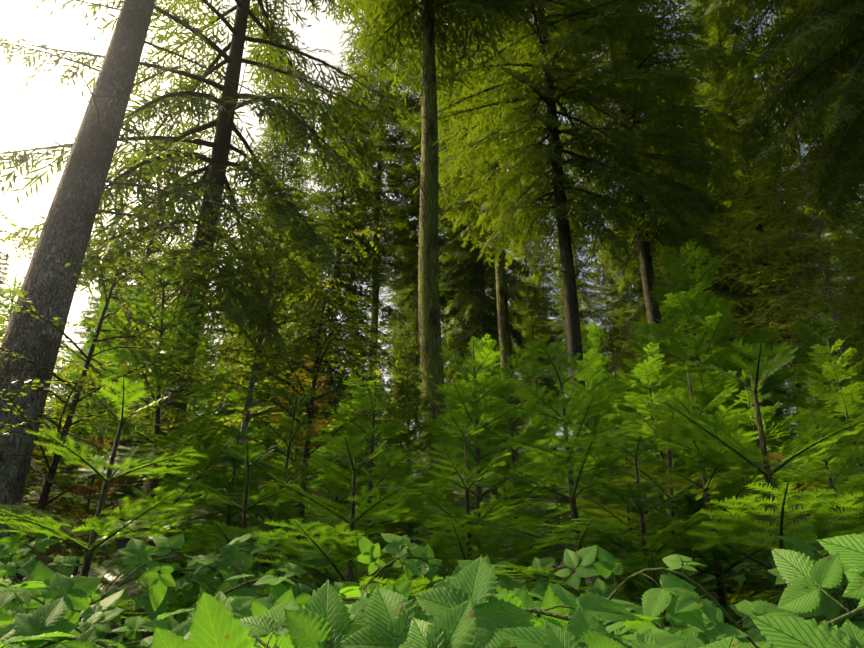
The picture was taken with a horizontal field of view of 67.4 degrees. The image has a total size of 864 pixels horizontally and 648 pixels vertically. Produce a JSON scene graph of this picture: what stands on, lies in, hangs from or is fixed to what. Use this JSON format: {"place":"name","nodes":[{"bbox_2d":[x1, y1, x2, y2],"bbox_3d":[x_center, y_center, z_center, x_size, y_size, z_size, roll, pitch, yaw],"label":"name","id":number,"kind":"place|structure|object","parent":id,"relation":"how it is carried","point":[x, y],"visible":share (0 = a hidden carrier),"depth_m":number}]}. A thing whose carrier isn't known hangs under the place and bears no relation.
{"place":"outdoors","nodes":[
{"label":"outdoors","id":0,"kind":"place"},
{"bbox_2d":[0,321,77,436],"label":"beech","id":1,"kind":"object","parent":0,"point":[57,366],"depth_m":12.08},
{"bbox_2d":[42,342,95,436],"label":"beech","id":2,"kind":"object","parent":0,"point":[58,387],"depth_m":14.19},
{"bbox_2d":[193,299,335,495],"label":"tree","id":3,"kind":"object","parent":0,"point":[235,364],"depth_m":14.06},
{"bbox_2d":[324,3,438,381],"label":"conifer tree","id":4,"kind":"object","parent":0,"point":[375,148],"depth_m":35.37},
{"bbox_2d":[378,216,415,375],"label":"spruce","id":5,"kind":"object","parent":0,"point":[389,300],"depth_m":83.36},
{"bbox_2d":[372,15,482,336],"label":"conifer tree","id":6,"kind":"object","parent":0,"point":[411,212],"depth_m":32.26},
{"bbox_2d":[0,0,863,439],"label":"sky","id":7,"kind":"structure","parent":0,"point":[46,111]},
{"bbox_2d":[10,439,862,647],"bbox_3d":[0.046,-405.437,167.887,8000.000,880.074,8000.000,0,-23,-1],"label":"terrain","id":8,"kind":"structure","parent":0,"point":[120,544],"depth_m":8.32},
{"bbox_2d":[0,249,13,332],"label":"spruce","id":9,"kind":"object","parent":8,"relation":"on","point":[6,268],"depth_m":56.30},
{"bbox_2d":[0,274,79,511],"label":"fir sapling","id":10,"kind":"object","parent":8,"relation":"on","point":[9,311],"depth_m":9.10},
{"bbox_2d":[14,408,99,538],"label":"fir sapling","id":11,"kind":"object","parent":8,"relation":"on","point":[39,459],"depth_m":6.99},
{"bbox_2d":[16,348,145,536],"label":"fir sapling","id":12,"kind":"object","parent":8,"relation":"on","point":[72,377],"depth_m":8.65},
{"bbox_2d":[9,435,160,618],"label":"fir sapling","id":13,"kind":"object","parent":8,"relation":"on","point":[88,491],"depth_m":4.23},
{"bbox_2d":[29,296,152,525],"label":"fir sapling","id":14,"kind":"object","parent":8,"relation":"on","point":[71,358],"depth_m":10.03},
{"bbox_2d":[53,249,139,448],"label":"young spruce","id":15,"kind":"object","parent":8,"relation":"on","point":[114,292],"depth_m":25.19},
{"bbox_2d":[74,250,127,382],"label":"spruce","id":16,"kind":"object","parent":8,"relation":"on","point":[93,297],"depth_m":50.18},
{"bbox_2d":[0,377,206,625],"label":"fir sapling","id":17,"kind":"object","parent":8,"relation":"on","point":[96,524],"depth_m":2.82},
{"bbox_2d":[0,254,221,584],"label":"tree","id":18,"kind":"object","parent":8,"relation":"on","point":[124,342],"depth_m":4.56},
{"bbox_2d":[117,222,161,405],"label":"spruce","id":19,"kind":"object","parent":8,"relation":"on","point":[132,292],"depth_m":49.44},
{"bbox_2d":[0,151,296,568],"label":"beech","id":20,"kind":"object","parent":8,"relation":"on","point":[209,267],"depth_m":6.46},
{"bbox_2d":[0,0,300,538],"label":"spruce","id":21,"kind":"object","parent":8,"relation":"on","point":[49,284],"visible":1,"depth_m":4.98},
{"bbox_2d":[60,306,243,523],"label":"fir sapling","id":22,"kind":"object","parent":8,"relation":"on","point":[212,395],"depth_m":10.16},
{"bbox_2d":[42,259,270,572],"bbox_3d":[-2.242,0.846,5.484,1.795,2.844,2.030,9,-23,-34],"label":"fir sapling","id":23,"kind":"object","parent":8,"relation":"on","point":[160,378],"depth_m":5.25},
{"bbox_2d":[129,239,196,466],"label":"young spruce","id":24,"kind":"object","parent":8,"relation":"on","point":[159,329],"depth_m":28.35},
{"bbox_2d":[146,266,221,425],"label":"young spruce","id":25,"kind":"object","parent":8,"relation":"on","point":[198,337],"depth_m":27.76},
{"bbox_2d":[131,416,247,589],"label":"fir sapling","id":26,"kind":"object","parent":8,"relation":"on","point":[181,528],"depth_m":5.60},
{"bbox_2d":[147,352,234,487],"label":"fir sapling","id":27,"kind":"object","parent":8,"relation":"on","point":[199,407],"depth_m":14.57},
{"bbox_2d":[126,426,285,591],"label":"fir sapling","id":28,"kind":"object","parent":8,"relation":"on","point":[221,482],"depth_m":4.84},
{"bbox_2d":[0,0,416,562],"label":"spruce","id":29,"kind":"object","parent":8,"relation":"on","point":[289,84],"depth_m":7.91},
{"bbox_2d":[108,441,333,600],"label":"fir sapling","id":30,"kind":"object","parent":8,"relation":"on","point":[200,540],"depth_m":3.46},
{"bbox_2d":[178,468,266,537],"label":"fir sapling","id":31,"kind":"object","parent":8,"relation":"on","point":[219,515],"depth_m":7.44},
{"bbox_2d":[208,325,238,417],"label":"conifer tree","id":32,"kind":"object","parent":8,"relation":"on","point":[223,366],"depth_m":41.21},
{"bbox_2d":[172,457,315,565],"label":"fir sapling","id":33,"kind":"object","parent":8,"relation":"on","point":[271,488],"depth_m":6.37},
{"bbox_2d":[187,103,329,459],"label":"slim spruce","id":34,"kind":"object","parent":8,"relation":"on","point":[276,149],"depth_m":17.35},
{"bbox_2d":[172,385,349,579],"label":"fir sapling","id":35,"kind":"object","parent":8,"relation":"on","point":[276,472],"depth_m":5.34},
{"bbox_2d":[90,151,432,542],"bbox_3d":[-1.818,0.408,7.295,3.931,4.652,3.729,8,-24,-19],"label":"beech","id":36,"kind":"object","parent":8,"relation":"on","point":[267,280],"depth_m":6.98},
{"bbox_2d":[213,339,330,502],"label":"sapling","id":37,"kind":"object","parent":8,"relation":"on","point":[264,438],"depth_m":12.61},
{"bbox_2d":[136,289,442,566],"bbox_3d":[-1.417,0.890,6.479,2.822,3.372,2.748,-9,-24,22],"label":"beech","id":38,"kind":"object","parent":8,"relation":"on","point":[259,359],"depth_m":6.44},
{"bbox_2d":[241,402,342,544],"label":"fir sapling","id":39,"kind":"object","parent":8,"relation":"on","point":[298,460],"depth_m":6.99},
{"bbox_2d":[263,355,355,514],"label":"fir sapling","id":40,"kind":"object","parent":8,"relation":"on","point":[324,425],"depth_m":10.32},
{"bbox_2d":[251,483,398,594],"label":"fir sapling","id":41,"kind":"object","parent":8,"relation":"on","point":[326,493],"depth_m":4.46},
{"bbox_2d":[200,433,455,603],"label":"fir sapling","id":42,"kind":"object","parent":8,"relation":"on","point":[337,545],"depth_m":2.81},
{"bbox_2d":[247,81,412,495],"bbox_3d":[-2.125,-1.171,14.277,3.525,10.286,3.546,-2,-23,4],"label":"slim spruce","id":43,"kind":"object","parent":8,"relation":"on","point":[360,199],"depth_m":14.37},
{"bbox_2d":[303,424,409,570],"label":"fir sapling","id":44,"kind":"object","parent":8,"relation":"on","point":[365,474],"depth_m":5.98},
{"bbox_2d":[271,381,457,598],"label":"fir sapling","id":45,"kind":"object","parent":8,"relation":"on","point":[390,461],"depth_m":3.81},
{"bbox_2d":[301,368,428,525],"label":"fir sapling","id":46,"kind":"object","parent":8,"relation":"on","point":[323,456],"depth_m":9.33},
{"bbox_2d":[330,337,418,487],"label":"tree","id":47,"kind":"object","parent":8,"relation":"on","point":[381,374],"depth_m":16.27},
{"bbox_2d":[385,336,415,446],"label":"young spruce","id":48,"kind":"object","parent":8,"relation":"on","point":[403,358],"depth_m":44.64},
{"bbox_2d":[383,231,419,448],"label":"spruce","id":49,"kind":"object","parent":8,"relation":"on","point":[398,295],"depth_m":76.99},
{"bbox_2d":[333,364,476,551],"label":"fir sapling","id":50,"kind":"object","parent":8,"relation":"on","point":[427,438],"depth_m":6.51},
{"bbox_2d":[393,264,421,443],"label":"spruce","id":51,"kind":"object","parent":8,"relation":"on","point":[413,355],"depth_m":69.27},
{"bbox_2d":[324,0,528,516],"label":"spruce","id":52,"kind":"object","parent":8,"relation":"on","point":[467,15],"depth_m":13.15},
{"bbox_2d":[0,511,863,647],"bbox_3d":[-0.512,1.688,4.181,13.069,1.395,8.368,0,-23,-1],"label":"bramble leaves","id":53,"kind":"object","parent":8,"relation":"on","point":[468,604],"visible":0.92,"depth_m":1.37},
{"bbox_2d":[410,406,456,473],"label":"conifer tree","id":54,"kind":"object","parent":8,"relation":"on","point":[421,449],"depth_m":19.84},
{"bbox_2d":[445,384,462,460],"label":"conifer tree","id":55,"kind":"object","parent":8,"relation":"on","point":[448,406],"depth_m":25.56},
{"bbox_2d":[439,262,479,438],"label":"young spruce","id":56,"kind":"object","parent":8,"relation":"on","point":[447,299],"depth_m":29.60},
{"bbox_2d":[373,340,575,600],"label":"fir sapling","id":57,"kind":"object","parent":8,"relation":"on","point":[460,388],"depth_m":3.97},
{"bbox_2d":[449,395,508,500],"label":"fir sapling","id":58,"kind":"object","parent":8,"relation":"on","point":[460,411],"depth_m":11.65},
{"bbox_2d":[439,146,518,374],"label":"spruce","id":59,"kind":"object","parent":8,"relation":"on","point":[442,323],"depth_m":44.90},
{"bbox_2d":[385,412,573,599],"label":"fir sapling","id":60,"kind":"object","parent":8,"relation":"on","point":[480,547],"depth_m":2.89},
{"bbox_2d":[394,6,564,466],"bbox_3d":[2.596,-10.154,26.168,7.548,32.722,7.325,6,-23,-14],"label":"spruce","id":61,"kind":"object","parent":8,"relation":"on","point":[465,210],"depth_m":23.96},
{"bbox_2d":[441,234,523,406],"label":"spruce","id":62,"kind":"object","parent":8,"relation":"on","point":[512,344],"depth_m":36.66},
{"bbox_2d":[416,26,553,450],"bbox_3d":[2.220,-5.308,29.424,5.785,24.242,5.892,-18,-28,36],"label":"spruce","id":63,"kind":"object","parent":8,"relation":"on","point":[468,308],"depth_m":27.26},
{"bbox_2d":[459,338,536,491],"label":"fir sapling","id":64,"kind":"object","parent":8,"relation":"on","point":[471,349],"depth_m":16.66},
{"bbox_2d":[448,334,551,494],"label":"fir sapling","id":65,"kind":"object","parent":8,"relation":"on","point":[516,424],"depth_m":15.55},
{"bbox_2d":[446,462,558,573],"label":"fir sapling","id":66,"kind":"object","parent":8,"relation":"on","point":[497,508],"depth_m":4.04},
{"bbox_2d":[427,353,615,583],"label":"fir sapling","id":67,"kind":"object","parent":8,"relation":"on","point":[484,436],"depth_m":5.06},
{"bbox_2d":[509,279,553,453],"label":"young spruce","id":68,"kind":"object","parent":8,"relation":"on","point":[525,317],"depth_m":37.80},
{"bbox_2d":[507,223,559,382],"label":"spruce","id":69,"kind":"object","parent":8,"relation":"on","point":[542,281],"depth_m":66.55},
{"bbox_2d":[491,454,585,566],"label":"fir sapling","id":70,"kind":"object","parent":8,"relation":"on","point":[546,509],"depth_m":5.22},
{"bbox_2d":[512,276,565,448],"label":"young spruce","id":71,"kind":"object","parent":8,"relation":"on","point":[545,381],"depth_m":31.06},
{"bbox_2d":[518,409,564,477],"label":"fir sapling","id":72,"kind":"object","parent":8,"relation":"on","point":[543,441],"depth_m":21.87},
{"bbox_2d":[529,236,566,449],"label":"spruce","id":73,"kind":"object","parent":8,"relation":"on","point":[548,281],"depth_m":71.92},
{"bbox_2d":[403,0,699,508],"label":"spruce","id":74,"kind":"object","parent":8,"relation":"on","point":[518,183],"depth_m":14.47},
{"bbox_2d":[512,441,595,524],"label":"fir sapling","id":75,"kind":"object","parent":8,"relation":"on","point":[551,483],"depth_m":8.47},
{"bbox_2d":[546,227,589,393],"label":"spruce","id":76,"kind":"object","parent":8,"relation":"on","point":[557,314],"depth_m":66.32},
{"bbox_2d":[547,172,612,384],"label":"spruce","id":77,"kind":"object","parent":8,"relation":"on","point":[582,299],"depth_m":60.57},
{"bbox_2d":[543,321,635,470],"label":"fir sapling","id":78,"kind":"object","parent":8,"relation":"on","point":[599,367],"depth_m":16.41},
{"bbox_2d":[539,272,649,406],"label":"conifer tree","id":79,"kind":"object","parent":8,"relation":"on","point":[611,324],"depth_m":30.15},
{"bbox_2d":[534,359,659,551],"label":"fir sapling","id":80,"kind":"object","parent":8,"relation":"on","point":[616,421],"depth_m":7.40},
{"bbox_2d":[448,334,770,647],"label":"fir sapling","id":81,"kind":"object","parent":8,"relation":"on","point":[579,442],"depth_m":2.63},
{"bbox_2d":[583,261,641,424],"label":"young spruce","id":82,"kind":"object","parent":8,"relation":"on","point":[610,282],"depth_m":33.88},
{"bbox_2d":[554,372,678,516],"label":"fir sapling","id":83,"kind":"object","parent":8,"relation":"on","point":[619,391],"depth_m":9.74},
{"bbox_2d":[605,228,639,372],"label":"spruce","id":84,"kind":"object","parent":8,"relation":"on","point":[613,301],"depth_m":73.35},
{"bbox_2d":[494,0,758,385],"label":"spruce","id":85,"kind":"object","parent":8,"relation":"on","point":[694,201],"depth_m":16.83},
{"bbox_2d":[607,200,646,362],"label":"spruce","id":86,"kind":"object","parent":8,"relation":"on","point":[630,314],"depth_m":56.40},
{"bbox_2d":[555,454,703,612],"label":"fir sapling","id":87,"kind":"object","parent":8,"relation":"on","point":[638,525],"depth_m":4.70},
{"bbox_2d":[532,433,749,647],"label":"fir sapling","id":88,"kind":"object","parent":8,"relation":"on","point":[630,587],"depth_m":2.42},
{"bbox_2d":[518,410,781,624],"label":"fir sapling","id":89,"kind":"object","parent":8,"relation":"on","point":[730,598],"depth_m":3.00},
{"bbox_2d":[632,293,672,396],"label":"young spruce","id":90,"kind":"object","parent":8,"relation":"on","point":[638,306],"depth_m":39.18},
{"bbox_2d":[601,436,704,550],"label":"fir sapling","id":91,"kind":"object","parent":8,"relation":"on","point":[631,503],"depth_m":6.83},
{"bbox_2d":[618,353,691,488],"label":"fir sapling","id":92,"kind":"object","parent":8,"relation":"on","point":[648,397],"depth_m":14.11},
{"bbox_2d":[576,342,748,584],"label":"fir sapling","id":93,"kind":"object","parent":8,"relation":"on","point":[652,367],"depth_m":5.99},
{"bbox_2d":[605,16,732,394],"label":"conifer tree","id":94,"kind":"object","parent":8,"relation":"on","point":[637,316],"depth_m":26.14},
{"bbox_2d":[599,400,767,581],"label":"fir sapling","id":95,"kind":"object","parent":8,"relation":"on","point":[689,502],"depth_m":5.56},
{"bbox_2d":[625,323,777,461],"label":"fir sapling","id":96,"kind":"object","parent":8,"relation":"on","point":[692,362],"depth_m":12.76},
{"bbox_2d":[614,62,811,429],"bbox_3d":[9.134,-2.718,22.188,5.691,16.509,5.657,-2,-23,4],"label":"spruce","id":97,"kind":"object","parent":8,"relation":"on","point":[723,288],"depth_m":21.50},
{"bbox_2d":[606,238,839,523],"bbox_3d":[4.003,0.738,9.536,3.041,4.702,2.880,20,-31,-30],"label":"fir sapling","id":98,"kind":"object","parent":8,"relation":"on","point":[720,337],"depth_m":9.41},
{"bbox_2d":[614,372,842,624],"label":"fir sapling","id":99,"kind":"object","parent":8,"relation":"on","point":[723,486],"depth_m":2.52},
{"bbox_2d":[595,337,863,644],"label":"fir sapling","id":100,"kind":"object","parent":8,"relation":"on","point":[739,531],"depth_m":2.27},
{"bbox_2d":[678,382,786,523],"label":"fir sapling","id":101,"kind":"object","parent":8,"relation":"on","point":[713,418],"depth_m":8.46},
{"bbox_2d":[669,0,845,473],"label":"spruce","id":102,"kind":"object","parent":8,"relation":"on","point":[713,32],"depth_m":28.51},
{"bbox_2d":[692,450,831,615],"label":"fir sapling","id":103,"kind":"object","parent":8,"relation":"on","point":[746,493],"depth_m":4.64},
{"bbox_2d":[723,404,803,495],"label":"fir sapling","id":104,"kind":"object","parent":8,"relation":"on","point":[768,446],"depth_m":11.36},
{"bbox_2d":[696,38,843,388],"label":"spruce","id":105,"kind":"object","parent":8,"relation":"on","point":[779,341],"depth_m":31.38},
{"bbox_2d":[735,444,804,545],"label":"fir sapling","id":106,"kind":"object","parent":8,"relation":"on","point":[772,477],"depth_m":7.19},
{"bbox_2d":[680,52,863,412],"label":"conifer tree","id":107,"kind":"object","parent":8,"relation":"on","point":[782,251],"depth_m":18.07},
{"bbox_2d":[693,382,858,596],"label":"fir sapling","id":108,"kind":"object","parent":8,"relation":"on","point":[765,415],"depth_m":5.20},
{"bbox_2d":[696,0,863,254],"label":"conifer tree","id":109,"kind":"object","parent":8,"relation":"on","point":[802,40],"depth_m":12.28},
{"bbox_2d":[766,384,806,473],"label":"fir sapling","id":110,"kind":"object","parent":8,"relation":"on","point":[777,412],"depth_m":21.49},
{"bbox_2d":[751,161,835,399],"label":"spruce","id":111,"kind":"object","parent":8,"relation":"on","point":[802,351],"depth_m":51.15},
{"bbox_2d":[752,108,863,370],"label":"conifer tree","id":112,"kind":"object","parent":8,"relation":"on","point":[814,308],"depth_m":13.23},
{"bbox_2d":[761,407,863,623],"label":"fir sapling","id":113,"kind":"object","parent":8,"relation":"on","point":[850,471],"depth_m":3.59},
{"bbox_2d":[763,312,863,523],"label":"fir sapling","id":114,"kind":"object","parent":8,"relation":"on","point":[810,368],"depth_m":9.90},
{"bbox_2d":[783,143,852,370],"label":"spruce","id":115,"kind":"object","parent":8,"relation":"on","point":[825,254],"depth_m":59.78},
{"bbox_2d":[776,339,863,531],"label":"fir sapling","id":116,"kind":"object","parent":8,"relation":"on","point":[849,395],"depth_m":5.89},
{"bbox_2d":[802,346,838,446],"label":"young spruce","id":117,"kind":"object","parent":8,"relation":"on","point":[808,388],"depth_m":39.97},
{"bbox_2d":[790,352,859,483],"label":"fir sapling","id":118,"kind":"object","parent":8,"relation":"on","point":[806,389],"depth_m":16.31},
{"bbox_2d":[799,388,858,484],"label":"fir sapling","id":119,"kind":"object","parent":8,"relation":"on","point":[810,392],"depth_m":12.30},
{"bbox_2d":[799,138,863,348],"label":"spruce","id":120,"kind":"object","parent":8,"relation":"on","point":[831,261],"depth_m":44.28},
{"bbox_2d":[801,129,863,263],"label":"spruce","id":121,"kind":"object","parent":8,"relation":"on","point":[833,226],"depth_m":22.42},
{"bbox_2d":[807,213,863,388],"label":"conifer tree","id":122,"kind":"object","parent":8,"relation":"on","point":[847,280],"depth_m":20.51},
{"bbox_2d":[824,298,863,400],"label":"young spruce","id":123,"kind":"object","parent":8,"relation":"on","point":[844,328],"depth_m":30.10},
{"bbox_2d":[831,313,863,443],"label":"fir sapling","id":124,"kind":"object","parent":8,"relation":"on","point":[849,341],"depth_m":13.91},
{"bbox_2d":[836,454,863,533],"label":"fir sapling","id":125,"kind":"object","parent":8,"relation":"on","point":[856,503],"depth_m":3.75},
{"bbox_2d":[840,238,863,400],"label":"young spruce","id":126,"kind":"object","parent":8,"relation":"on","point":[850,263],"depth_m":22.70},
{"bbox_2d":[555,348,652,417],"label":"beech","id":127,"kind":"object","parent":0,"point":[615,364],"depth_m":26.23},
{"bbox_2d":[624,245,784,372],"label":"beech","id":128,"kind":"object","parent":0,"point":[679,288],"depth_m":30.75},
{"bbox_2d":[697,0,863,212],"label":"conifer tree","id":129,"kind":"object","parent":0,"point":[759,92],"depth_m":20.67},
{"bbox_2d":[744,537,849,620],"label":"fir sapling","id":130,"kind":"object","parent":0,"point":[770,593],"depth_m":3.10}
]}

